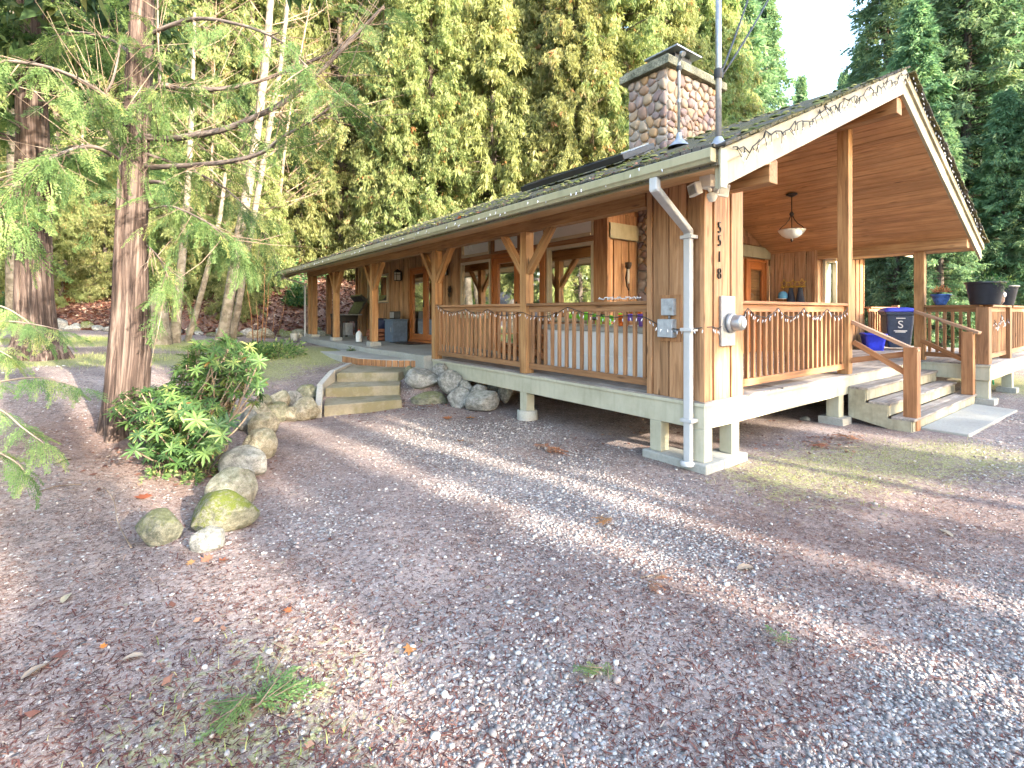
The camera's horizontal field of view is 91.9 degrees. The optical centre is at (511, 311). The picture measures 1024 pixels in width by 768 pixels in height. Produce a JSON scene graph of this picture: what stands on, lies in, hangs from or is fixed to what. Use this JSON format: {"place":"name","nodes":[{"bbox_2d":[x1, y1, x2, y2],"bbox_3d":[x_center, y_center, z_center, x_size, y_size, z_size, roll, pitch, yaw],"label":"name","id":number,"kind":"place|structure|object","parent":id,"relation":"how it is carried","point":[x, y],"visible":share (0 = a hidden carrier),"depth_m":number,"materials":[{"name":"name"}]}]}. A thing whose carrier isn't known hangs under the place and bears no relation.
{"place":"outdoors","nodes":[
{"label":"outdoors","id":0,"kind":"place"},
{"bbox_2d":[0,211,1023,767],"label":"ground","id":1,"kind":"structure","parent":0,"point":[562,417],"depth_m":3.17,"materials":[{"name":"gravel"}]},
{"bbox_2d":[0,146,5,300],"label":"cedar tree","id":2,"kind":"object","parent":1,"relation":"on","point":[2,275],"visible":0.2,"depth_m":20.25,"materials":[{"name":"green plant"}]},
{"bbox_2d":[1,11,64,327],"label":"alder tree","id":3,"kind":"object","parent":1,"relation":"on","point":[9,274],"visible":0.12,"depth_m":17.84,"materials":[{"name":"beige plant"}]},
{"bbox_2d":[0,305,110,509],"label":"cedar sapling","id":4,"kind":"object","parent":1,"relation":"on","point":[35,338],"visible":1,"depth_m":2.96,"materials":[{"name":"green plant"}]},
{"bbox_2d":[0,7,110,261],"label":"cedar tree","id":5,"kind":"object","parent":1,"relation":"on","point":[52,113],"visible":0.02,"depth_m":30.06,"materials":[{"name":"green plant"}]},
{"bbox_2d":[52,172,95,308],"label":"cedar tree","id":6,"kind":"object","parent":1,"relation":"on","point":[66,229],"visible":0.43,"depth_m":21.31,"materials":[{"name":"green plant"}]},
{"bbox_2d":[63,159,116,302],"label":"cedar tree","id":7,"kind":"object","parent":1,"relation":"on","point":[101,231],"visible":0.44,"depth_m":21.47,"materials":[{"name":"green plant"}]},
{"bbox_2d":[48,3,159,262],"bbox_3d":[-24.443,-12.963,30.511,6.600,20.887,6.882,0,0,38],"label":"cedar tree","id":8,"kind":"object","parent":1,"relation":"on","point":[65,142],"visible":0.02,"depth_m":29.04,"materials":[{"name":"green plant"}]},
{"bbox_2d":[0,0,212,362],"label":"cedar tree","id":9,"kind":"object","parent":1,"relation":"on","point":[24,23],"visible":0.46,"depth_m":9.46,"materials":[{"name":"green plant"}]},
{"bbox_2d":[111,170,173,295],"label":"cedar tree","id":10,"kind":"object","parent":1,"relation":"on","point":[153,215],"visible":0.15,"depth_m":20.90,"materials":[{"name":"green plant"}]},
{"bbox_2d":[87,0,214,236],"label":"cedar tree","id":11,"kind":"object","parent":1,"relation":"on","point":[152,163],"visible":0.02,"depth_m":28.04,"materials":[{"name":"green plant"}]},
{"bbox_2d":[135,508,182,546],"bbox_3d":[-2.485,1.551,3.494,0.277,0.290,0.219,0,0,-39],"label":"boulder","id":12,"kind":"object","parent":1,"relation":"on","point":[157,527],"visible":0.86,"depth_m":3.43,"materials":[{"name":"stone"}]},
{"bbox_2d":[139,460,179,482],"bbox_3d":[-3.301,1.489,4.647,0.332,0.234,0.325,0,0,-37],"label":"ground plant","id":13,"kind":"object","parent":1,"relation":"on","point":[159,474],"visible":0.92,"depth_m":4.62,"materials":[{"name":"green plant"}]},
{"bbox_2d":[150,294,172,344],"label":"alder tree","id":14,"kind":"object","parent":1,"relation":"on","point":[166,339],"visible":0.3,"depth_m":13.29,"materials":[{"name":"beige plant"}]},
{"bbox_2d":[110,0,247,342],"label":"alder tree","id":15,"kind":"object","parent":1,"relation":"on","point":[175,327],"visible":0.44,"depth_m":14.20,"materials":[{"name":"beige plant"}]},
{"bbox_2d":[103,329,269,471],"bbox_3d":[-3.288,0.882,5.106,1.493,1.437,2.873,0,0,-37],"label":"rhododendron bush","id":16,"kind":"object","parent":1,"relation":"on","point":[193,424],"visible":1,"depth_m":4.83,"materials":[{"name":"green plant"}]},
{"bbox_2d":[150,140,224,306],"bbox_3d":[-12.950,-3.481,20.011,2.644,7.065,2.614,0,0,27],"label":"cedar tree","id":17,"kind":"object","parent":1,"relation":"on","point":[201,251],"visible":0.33,"depth_m":19.59,"materials":[{"name":"green plant"}]},
{"bbox_2d":[174,467,205,485],"bbox_3d":[-3.010,1.563,4.662,0.238,0.179,0.268,0,0,21],"label":"ground plant","id":18,"kind":"object","parent":1,"relation":"on","point":[190,476],"visible":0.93,"depth_m":4.65,"materials":[{"name":"green plant"}]},
{"bbox_2d":[117,0,272,226],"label":"cedar tree","id":19,"kind":"object","parent":1,"relation":"on","point":[217,57],"visible":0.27,"depth_m":24.36,"materials":[{"name":"green plant"}]},
{"bbox_2d":[158,0,244,215],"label":"bare tree","id":20,"kind":"object","parent":1,"relation":"on","point":[212,74],"visible":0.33,"depth_m":23.60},
{"bbox_2d":[189,525,224,552],"bbox_3d":[-2.095,1.577,3.413,0.211,0.195,0.194,1,-4,4],"label":"boulder","id":21,"kind":"object","parent":1,"relation":"on","point":[210,538],"visible":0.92,"depth_m":3.36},
{"bbox_2d":[0,0,422,443],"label":"cedar tree","id":22,"kind":"object","parent":1,"relation":"on","point":[129,355],"visible":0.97,"depth_m":5.33,"materials":[{"name":"green plant"}]},
{"bbox_2d":[151,96,286,340],"bbox_3d":[-8.883,-2.522,14.982,2.319,7.580,4.885,0,0,43],"label":"alder tree","id":23,"kind":"object","parent":1,"relation":"on","point":[192,324],"visible":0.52,"depth_m":14.94,"materials":[{"name":"beige plant"}]},
{"bbox_2d":[190,489,259,531],"bbox_3d":[-2.224,1.528,3.813,0.543,0.274,0.381,8,10,15],"label":"boulder","id":24,"kind":"object","parent":1,"relation":"on","point":[227,510],"visible":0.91,"depth_m":3.71,"materials":[{"name":"stone"}]},
{"bbox_2d":[193,689,260,745],"bbox_3d":[-1.138,1.606,2.004,0.219,0.068,0.249,0,0,-18],"label":"cedar sprig","id":25,"kind":"object","parent":1,"relation":"on","point":[242,700],"visible":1,"depth_m":2.00,"materials":[{"name":"green plant"}]},
{"bbox_2d":[204,467,257,501],"bbox_3d":[-2.443,1.544,4.313,0.398,0.362,0.374,0,0,42],"label":"boulder","id":26,"kind":"object","parent":1,"relation":"on","point":[242,482],"visible":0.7,"depth_m":4.25,"materials":[{"name":"stone"}]},
{"bbox_2d":[169,0,295,223],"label":"cedar tree","id":27,"kind":"object","parent":1,"relation":"on","point":[261,5],"visible":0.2,"depth_m":24.60,"materials":[{"name":"green plant"}]},
{"bbox_2d":[201,172,270,323],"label":"cedar tree","id":28,"kind":"object","parent":1,"relation":"on","point":[219,287],"visible":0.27,"depth_m":18.69,"materials":[{"name":"green plant"}]},
{"bbox_2d":[218,445,266,475],"bbox_3d":[-2.687,1.523,4.973,0.460,0.336,0.357,4,1,-10],"label":"boulder","id":29,"kind":"object","parent":1,"relation":"on","point":[252,458],"visible":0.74,"depth_m":4.85,"materials":[{"name":"stone"}]},
{"bbox_2d":[221,125,296,299],"bbox_3d":[-10.442,-4.030,20.528,2.841,7.680,2.874,0,0,42],"label":"cedar tree","id":30,"kind":"object","parent":1,"relation":"on","point":[267,197],"visible":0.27,"depth_m":20.38,"materials":[{"name":"green plant"}]},
{"bbox_2d":[242,427,277,458],"bbox_3d":[-2.780,1.482,5.466,0.388,0.425,0.307,6,5,1],"label":"boulder","id":31,"kind":"object","parent":1,"relation":"on","point":[265,440],"visible":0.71,"depth_m":5.37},
{"bbox_2d":[184,0,339,340],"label":"alder tree","id":32,"kind":"object","parent":1,"relation":"on","point":[225,319],"visible":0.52,"depth_m":15.03,"materials":[{"name":"beige plant"}]},
{"bbox_2d":[247,412,279,434],"bbox_3d":[-3.214,1.499,6.406,0.372,0.390,0.365,-6,-2,-5],"label":"boulder","id":33,"kind":"object","parent":1,"relation":"on","point":[270,420],"visible":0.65,"depth_m":6.29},
{"bbox_2d":[204,0,324,339],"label":"alder tree","id":34,"kind":"object","parent":1,"relation":"on","point":[237,309],"visible":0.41,"depth_m":16.00,"materials":[{"name":"beige plant"}]},
{"bbox_2d":[267,401,287,421],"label":"boulder","id":35,"kind":"object","parent":1,"relation":"on","point":[278,409],"visible":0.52,"depth_m":7.34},
{"bbox_2d":[258,337,307,359],"bbox_3d":[-5.505,0.870,11.786,1.314,0.558,1.234,0,0,-37],"label":"ground plant","id":36,"kind":"object","parent":1,"relation":"on","point":[281,350],"visible":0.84,"depth_m":11.60,"materials":[{"name":"green plant"}]},
{"bbox_2d":[251,665,326,712],"bbox_3d":[-0.979,1.623,2.162,0.308,0.083,0.250,0,0,-37],"label":"cedar sprig","id":37,"kind":"object","parent":1,"relation":"on","point":[264,699],"visible":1,"depth_m":2.13,"materials":[{"name":"green plant"}]},
{"bbox_2d":[281,283,307,307],"bbox_3d":[-8.961,-0.714,20.599,1.176,1.183,1.537,0,0,-4],"label":"undergrowth shrub","id":38,"kind":"object","parent":1,"relation":"on","point":[297,291],"visible":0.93,"depth_m":20.25,"materials":[{"name":"green plant"}]},
{"bbox_2d":[264,0,332,290],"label":"bare tree","id":39,"kind":"object","parent":1,"relation":"on","point":[284,153],"visible":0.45,"depth_m":21.19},
{"bbox_2d":[263,16,347,264],"bbox_3d":[-10.589,-8.390,24.953,4.943,13.208,4.886,0,0,23],"label":"cedar tree","id":40,"kind":"object","parent":1,"relation":"on","point":[299,221],"visible":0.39,"depth_m":24.26,"materials":[{"name":"green plant"}]},
{"bbox_2d":[292,397,320,420],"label":"boulder","id":41,"kind":"object","parent":1,"relation":"on","point":[307,408],"visible":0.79,"depth_m":7.58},
{"bbox_2d":[263,0,402,255],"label":"cedar tree","id":42,"kind":"object","parent":1,"relation":"on","point":[331,186],"visible":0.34,"depth_m":24.55,"materials":[{"name":"green plant"}]},
{"bbox_2d":[315,363,405,417],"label":"concrete steps","id":43,"kind":"structure","parent":1,"relation":"on","point":[353,389],"depth_m":8.71,"materials":[{"name":"concrete"}]},
{"bbox_2d":[336,49,418,281],"bbox_3d":[-6.667,-7.244,25.714,5.122,13.686,5.062,0,0,12],"label":"cedar tree","id":44,"kind":"object","parent":1,"relation":"on","point":[351,218],"visible":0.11,"depth_m":24.55,"materials":[{"name":"green plant"}]},
{"bbox_2d":[301,335,501,370],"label":"concrete patio","id":45,"kind":"structure","parent":1,"relation":"on","point":[420,356],"depth_m":12.12,"materials":[{"name":"concrete"}]},
{"bbox_2d":[330,294,366,337],"bbox_3d":[-5.456,0.148,16.724,0.934,1.456,1.420,0,0,-37],"label":"barbecue","id":46,"kind":"object","parent":45,"relation":"on","point":[346,327],"visible":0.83,"depth_m":16.52,"materials":[{"name":"black metal"}]},
{"bbox_2d":[320,349,414,366],"bbox_3d":[-3.463,1.173,11.466,1.090,0.365,4.088,0,0,-37],"label":"patio step","id":47,"kind":"object","parent":45,"relation":"on","point":[353,357],"visible":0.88,"depth_m":10.70,"materials":[{"name":"concrete"}]},
{"bbox_2d":[384,319,408,341],"bbox_3d":[-3.403,0.546,14.532,0.520,0.660,0.610,0,0,-37],"label":"storage cabinet","id":48,"kind":"object","parent":45,"relation":"on","point":[395,330],"visible":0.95,"depth_m":14.31,"materials":[{"name":"plastic"}]},
{"bbox_2d":[337,0,469,246],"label":"cedar tree","id":49,"kind":"object","parent":1,"relation":"on","point":[389,108],"visible":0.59,"depth_m":23.41,"materials":[{"name":"green plant"}]},
{"bbox_2d":[405,367,438,389],"bbox_3d":[-1.639,1.244,9.119,0.680,0.412,0.426,0,0,-8],"label":"boulder","id":50,"kind":"object","parent":1,"relation":"on","point":[419,378],"visible":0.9,"depth_m":8.96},
{"bbox_2d":[367,0,487,233],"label":"cedar tree","id":51,"kind":"object","parent":1,"relation":"on","point":[439,140],"visible":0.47,"depth_m":23.54,"materials":[{"name":"green plant"}]},
{"bbox_2d":[411,391,447,404],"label":"boulder","id":52,"kind":"object","parent":1,"relation":"on","point":[430,397],"visible":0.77,"depth_m":8.70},
{"bbox_2d":[437,370,461,393],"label":"boulder","id":53,"kind":"object","parent":52,"relation":"on","point":[448,381],"visible":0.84,"depth_m":8.79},
{"bbox_2d":[0,253,866,753],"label":"leaf litter","id":54,"kind":"object","parent":1,"relation":"on","point":[96,309],"visible":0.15,"depth_m":19.47,"materials":[{"name":"plant"}]},
{"bbox_2d":[447,386,469,408],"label":"boulder","id":55,"kind":"object","parent":1,"relation":"on","point":[457,396],"visible":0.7,"depth_m":8.43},
{"bbox_2d":[465,390,499,410],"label":"boulder","id":56,"kind":"object","parent":1,"relation":"on","point":[484,400],"visible":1,"depth_m":8.16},
{"bbox_2d":[428,0,548,214],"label":"cedar tree","id":57,"kind":"object","parent":1,"relation":"on","point":[502,106],"visible":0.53,"depth_m":23.85,"materials":[{"name":"green plant"}]},
{"bbox_2d":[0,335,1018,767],"bbox_3d":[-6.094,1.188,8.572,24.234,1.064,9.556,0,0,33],"label":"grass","id":58,"kind":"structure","parent":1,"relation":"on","point":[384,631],"depth_m":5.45,"materials":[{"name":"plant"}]},
{"bbox_2d":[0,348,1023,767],"bbox_3d":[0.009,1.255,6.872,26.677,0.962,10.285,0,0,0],"label":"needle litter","id":59,"kind":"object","parent":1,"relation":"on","point":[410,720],"visible":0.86,"depth_m":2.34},
{"bbox_2d":[487,0,594,193],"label":"cedar tree","id":60,"kind":"object","parent":1,"relation":"on","point":[531,32],"visible":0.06,"depth_m":25.80,"materials":[{"name":"green plant"}]},
{"bbox_2d":[516,0,627,187],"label":"cedar tree","id":61,"kind":"object","parent":1,"relation":"on","point":[557,63],"visible":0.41,"depth_m":23.41,"materials":[{"name":"green plant"}]},
{"bbox_2d":[540,0,637,168],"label":"cedar tree","id":62,"kind":"object","parent":1,"relation":"on","point":[617,66],"visible":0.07,"depth_m":23.99,"materials":[{"name":"green plant"}]},
{"bbox_2d":[573,660,615,678],"bbox_3d":[0.373,1.619,2.254,0.212,0.063,0.130,0,0,-9],"label":"cedar sprig","id":63,"kind":"object","parent":1,"relation":"on","point":[592,668],"visible":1,"depth_m":2.23,"materials":[{"name":"green plant"}]},
{"bbox_2d":[542,0,683,171],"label":"cedar tree","id":64,"kind":"object","parent":1,"relation":"on","point":[635,27],"visible":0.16,"depth_m":23.46,"materials":[{"name":"green plant"}]},
{"bbox_2d":[275,0,1023,474],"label":"wooden house","id":65,"kind":"structure","parent":1,"relation":"on","point":[875,178],"depth_m":7.74,"materials":[{"name":"brown wood"}]},
{"bbox_2d":[367,274,388,302],"bbox_3d":[-4.529,-0.764,16.688,0.100,0.920,1.770,0,0,-37],"label":"window","id":66,"kind":"structure","parent":65,"relation":"in","point":[383,288],"depth_m":16.33,"materials":[{"name":"clear glass"}]},
{"bbox_2d":[411,269,424,339],"bbox_3d":[-2.701,-0.204,14.215,0.125,2.000,0.880,0,0,-37],"label":"door","id":67,"kind":"structure","parent":65,"relation":"in","point":[417,276],"depth_m":14.25,"materials":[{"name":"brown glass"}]},
{"bbox_2d":[425,269,431,340],"bbox_3d":[-2.144,-0.204,13.520,0.065,2.000,0.860,0,0,-37],"label":"door","id":68,"kind":"structure","parent":65,"relation":"in","point":[428,284],"depth_m":13.76,"materials":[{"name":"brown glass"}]},
{"bbox_2d":[461,259,490,318],"bbox_3d":[-0.860,-0.524,11.783,0.100,1.360,1.300,0,0,-37],"label":"window","id":69,"kind":"structure","parent":65,"relation":"in","point":[475,275],"depth_m":11.79,"materials":[{"name":"clear glass"}]},
{"bbox_2d":[461,241,490,258],"bbox_3d":[-0.850,-1.519,11.791,0.125,0.450,1.220,0,0,-37],"label":"window","id":70,"kind":"structure","parent":65,"relation":"in","point":[484,248],"depth_m":11.77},
{"bbox_2d":[492,235,519,254],"bbox_3d":[-0.125,-1.514,10.822,0.125,0.460,1.000,0,0,-37],"label":"window","id":71,"kind":"structure","parent":65,"relation":"in","point":[498,247],"depth_m":10.94,"materials":[{"name":"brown glass"}]},
{"bbox_2d":[493,255,519,353],"bbox_3d":[-0.137,-0.139,10.788,0.125,2.090,0.960,0,0,-37],"label":"door","id":72,"kind":"structure","parent":65,"relation":"in","point":[506,277],"depth_m":10.82,"materials":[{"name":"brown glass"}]},
{"bbox_2d":[496,317,554,360],"bbox_3d":[0.269,0.542,9.006,0.840,0.880,0.870,0,0,-37],"label":"porch chair","id":73,"kind":"object","parent":65,"relation":"on","point":[542,339],"visible":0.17,"depth_m":9.06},
{"bbox_2d":[534,254,543,356],"bbox_3d":[0.426,-0.139,10.085,0.065,2.090,0.800,0,0,-37],"label":"door","id":74,"kind":"structure","parent":65,"relation":"in","point":[539,272],"depth_m":9.87,"materials":[{"name":"brown glass"}]},
{"bbox_2d":[547,241,593,321],"bbox_3d":[1.075,-0.534,9.197,0.100,1.420,1.240,0,0,-37],"label":"window","id":75,"kind":"structure","parent":65,"relation":"in","point":[570,268],"depth_m":9.20,"materials":[{"name":"clear glass"}]},
{"bbox_2d":[549,220,593,242],"bbox_3d":[1.085,-1.519,9.204,0.125,0.450,1.240,0,0,-37],"label":"window","id":76,"kind":"structure","parent":65,"relation":"in","point":[584,229],"depth_m":9.11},
{"bbox_2d":[437,305,721,334],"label":"string lights","id":77,"kind":"object","parent":65,"relation":"attached to","point":[579,315],"visible":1,"depth_m":6.59},
{"bbox_2d":[542,324,642,376],"bbox_3d":[1.444,0.554,7.293,0.890,0.710,2.070,0,0,-37],"label":"storage chest","id":78,"kind":"object","parent":65,"relation":"on","point":[630,350],"visible":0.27,"depth_m":6.85,"materials":[{"name":"plastic"}]},
{"bbox_2d":[657,319,677,337],"bbox_3d":[1.705,0.181,5.403,0.092,0.200,0.230,0,0,-37],"label":"junction box","id":79,"kind":"object","parent":65,"relation":"attached to","point":[663,325],"visible":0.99,"depth_m":5.37,"materials":[{"name":"grey paint"}]},
{"bbox_2d":[661,298,675,314],"bbox_3d":[1.706,-0.051,5.417,0.074,0.185,0.160,0,0,-37],"label":"junction box","id":80,"kind":"object","parent":65,"relation":"attached to","point":[668,306],"visible":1,"depth_m":5.38,"materials":[{"name":"grey paint"}]},
{"bbox_2d":[687,174,730,201],"bbox_3d":[1.924,-1.194,4.820,0.410,0.260,0.174,0,0,-9],"label":"floodlight","id":81,"kind":"object","parent":65,"relation":"attached to","point":[706,182],"visible":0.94,"depth_m":4.78,"materials":[{"name":"white paint"}]},
{"bbox_2d":[719,296,746,346],"bbox_3d":[2.376,0.101,5.291,0.275,0.540,0.193,0,0,-37],"label":"electric meter","id":82,"kind":"object","parent":65,"relation":"attached to","point":[731,322],"visible":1,"depth_m":5.28,"materials":[{"name":"metal"}]},
{"bbox_2d":[748,261,764,351],"bbox_3d":[5.638,-0.114,11.477,0.820,2.060,0.055,0,0,-37],"label":"door","id":83,"kind":"structure","parent":65,"relation":"in","point":[758,266],"depth_m":11.46,"materials":[{"name":"brown wood"}]},
{"bbox_2d":[778,193,805,241],"bbox_3d":[5.372,-1.798,9.514,0.480,0.928,0.480,0,0,-37],"label":"pendant lamp","id":84,"kind":"object","parent":65,"relation":"hanging from","point":[791,233],"visible":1,"depth_m":9.43,"materials":[{"name":"glass"}]},
{"bbox_2d":[743,307,848,322],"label":"string lights","id":85,"kind":"object","parent":65,"relation":"attached to","point":[778,309],"visible":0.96,"depth_m":6.28},
{"bbox_2d":[733,72,909,163],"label":"string lights","id":86,"kind":"object","parent":65,"relation":"hanging from","point":[830,109],"visible":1,"depth_m":5.10},
{"bbox_2d":[823,259,836,302],"bbox_3d":[7.347,-0.484,11.497,0.700,1.480,0.130,0,0,-37],"label":"window","id":87,"kind":"structure","parent":65,"relation":"in","point":[826,262],"depth_m":11.60,"materials":[{"name":"clear glass"}]},
{"bbox_2d":[859,333,887,350],"bbox_3d":[8.851,0.733,12.141,0.470,0.408,0.620,0,0,25],"label":"recycling box","id":88,"kind":"object","parent":65,"relation":"on","point":[874,342],"visible":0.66,"depth_m":11.92,"materials":[{"name":"blue plastic"}]},
{"bbox_2d":[877,307,913,347],"bbox_3d":[9.557,0.416,12.316,0.660,1.045,0.830,0,0,25],"label":"wheelie bin","id":89,"kind":"object","parent":65,"relation":"on","point":[897,323],"visible":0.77,"depth_m":12.03,"materials":[{"name":"black plastic"}]},
{"bbox_2d":[930,285,951,304],"bbox_3d":[8.159,-0.328,9.427,0.320,0.403,0.348,0,0,-37],"label":"flower pot","id":90,"kind":"object","parent":65,"relation":"on","point":[940,299],"visible":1,"depth_m":9.36,"materials":[{"name":"blue ceramic"}]},
{"bbox_2d":[964,268,1010,304],"bbox_3d":[8.539,-0.468,8.916,0.645,0.685,0.635,0,0,-37],"label":"planter","id":91,"kind":"object","parent":65,"relation":"on","point":[982,291],"visible":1,"depth_m":8.76,"materials":[{"name":"black plastic"}]},
{"bbox_2d":[988,273,1019,304],"bbox_3d":[9.548,-0.447,9.693,0.573,0.641,0.587,0,0,-37],"label":"planter","id":92,"kind":"object","parent":65,"relation":"on","point":[1011,295],"visible":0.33,"depth_m":9.48,"materials":[{"name":"black plastic"}]},
{"bbox_2d":[624,0,728,143],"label":"cedar tree","id":93,"kind":"object","parent":1,"relation":"on","point":[683,34],"visible":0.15,"depth_m":24.88,"materials":[{"name":"green plant"}]},
{"bbox_2d":[690,0,769,269],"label":"cedar tree","id":94,"kind":"object","parent":1,"relation":"on","point":[706,13],"visible":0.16,"depth_m":27.18,"materials":[{"name":"green plant"}]},
{"bbox_2d":[693,3,769,300],"bbox_3d":[11.893,-8.020,28.999,8.048,21.503,7.954,0,0,5],"label":"cedar tree","id":95,"kind":"object","parent":1,"relation":"on","point":[753,108],"visible":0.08,"depth_m":27.42,"materials":[{"name":"green plant"}]},
{"bbox_2d":[731,0,788,275],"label":"fir tree","id":96,"kind":"object","parent":1,"relation":"on","point":[754,6],"visible":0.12,"depth_m":35.18,"materials":[{"name":"green plant"}]},
{"bbox_2d":[757,0,800,109],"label":"fir tree","id":97,"kind":"object","parent":1,"relation":"on","point":[772,33],"visible":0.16,"depth_m":39.02,"materials":[{"name":"green plant"}]},
{"bbox_2d":[792,73,808,104],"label":"fir tree","id":98,"kind":"object","parent":1,"relation":"on","point":[801,88],"visible":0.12,"depth_m":43.76,"materials":[{"name":"green plant"}]},
{"bbox_2d":[833,0,946,332],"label":"fir tree","id":99,"kind":"object","parent":1,"relation":"on","point":[877,28],"visible":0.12,"depth_m":20.74,"materials":[{"name":"green plant"}]},
{"bbox_2d":[864,256,950,345],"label":"fir tree","id":100,"kind":"object","parent":1,"relation":"on","point":[871,275],"visible":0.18,"depth_m":16.66,"materials":[{"name":"green plant"}]},
{"bbox_2d":[864,0,997,346],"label":"fir tree","id":101,"kind":"object","parent":1,"relation":"on","point":[917,49],"visible":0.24,"depth_m":17.11,"materials":[{"name":"green plant"}]},
{"bbox_2d":[885,109,992,347],"bbox_3d":[13.380,-2.178,15.662,2.936,8.366,2.954,0,0,13],"label":"fir tree","id":102,"kind":"object","parent":1,"relation":"on","point":[947,269],"visible":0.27,"depth_m":15.29,"materials":[{"name":"green plant"}]},
{"bbox_2d":[866,0,1023,339],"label":"fir tree","id":103,"kind":"object","parent":1,"relation":"on","point":[967,15],"visible":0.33,"depth_m":16.76,"materials":[{"name":"green plant"}]},
{"bbox_2d":[921,404,1016,436],"bbox_3d":[7.104,1.669,7.612,2.997,0.095,0.580,0,0,-37],"label":"concrete pad","id":104,"kind":"object","parent":1,"relation":"on","point":[971,420],"visible":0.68,"depth_m":7.38,"materials":[{"name":"concrete"}]},
{"bbox_2d":[935,0,1023,276],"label":"fir tree","id":105,"kind":"object","parent":1,"relation":"on","point":[992,56],"visible":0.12,"depth_m":16.70,"materials":[{"name":"green plant"}]},
{"bbox_2d":[947,84,1023,350],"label":"fir tree","id":106,"kind":"object","parent":1,"relation":"on","point":[1004,116],"visible":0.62,"depth_m":15.59,"materials":[{"name":"green plant"}]},
{"bbox_2d":[977,88,1023,305],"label":"fir tree","id":107,"kind":"object","parent":1,"relation":"on","point":[1014,221],"visible":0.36,"depth_m":15.25,"materials":[{"name":"green plant"}]},
{"bbox_2d":[627,0,949,109],"label":"sky","id":108,"kind":"structure","parent":0,"point":[815,31],"materials":[{"name":"white"}]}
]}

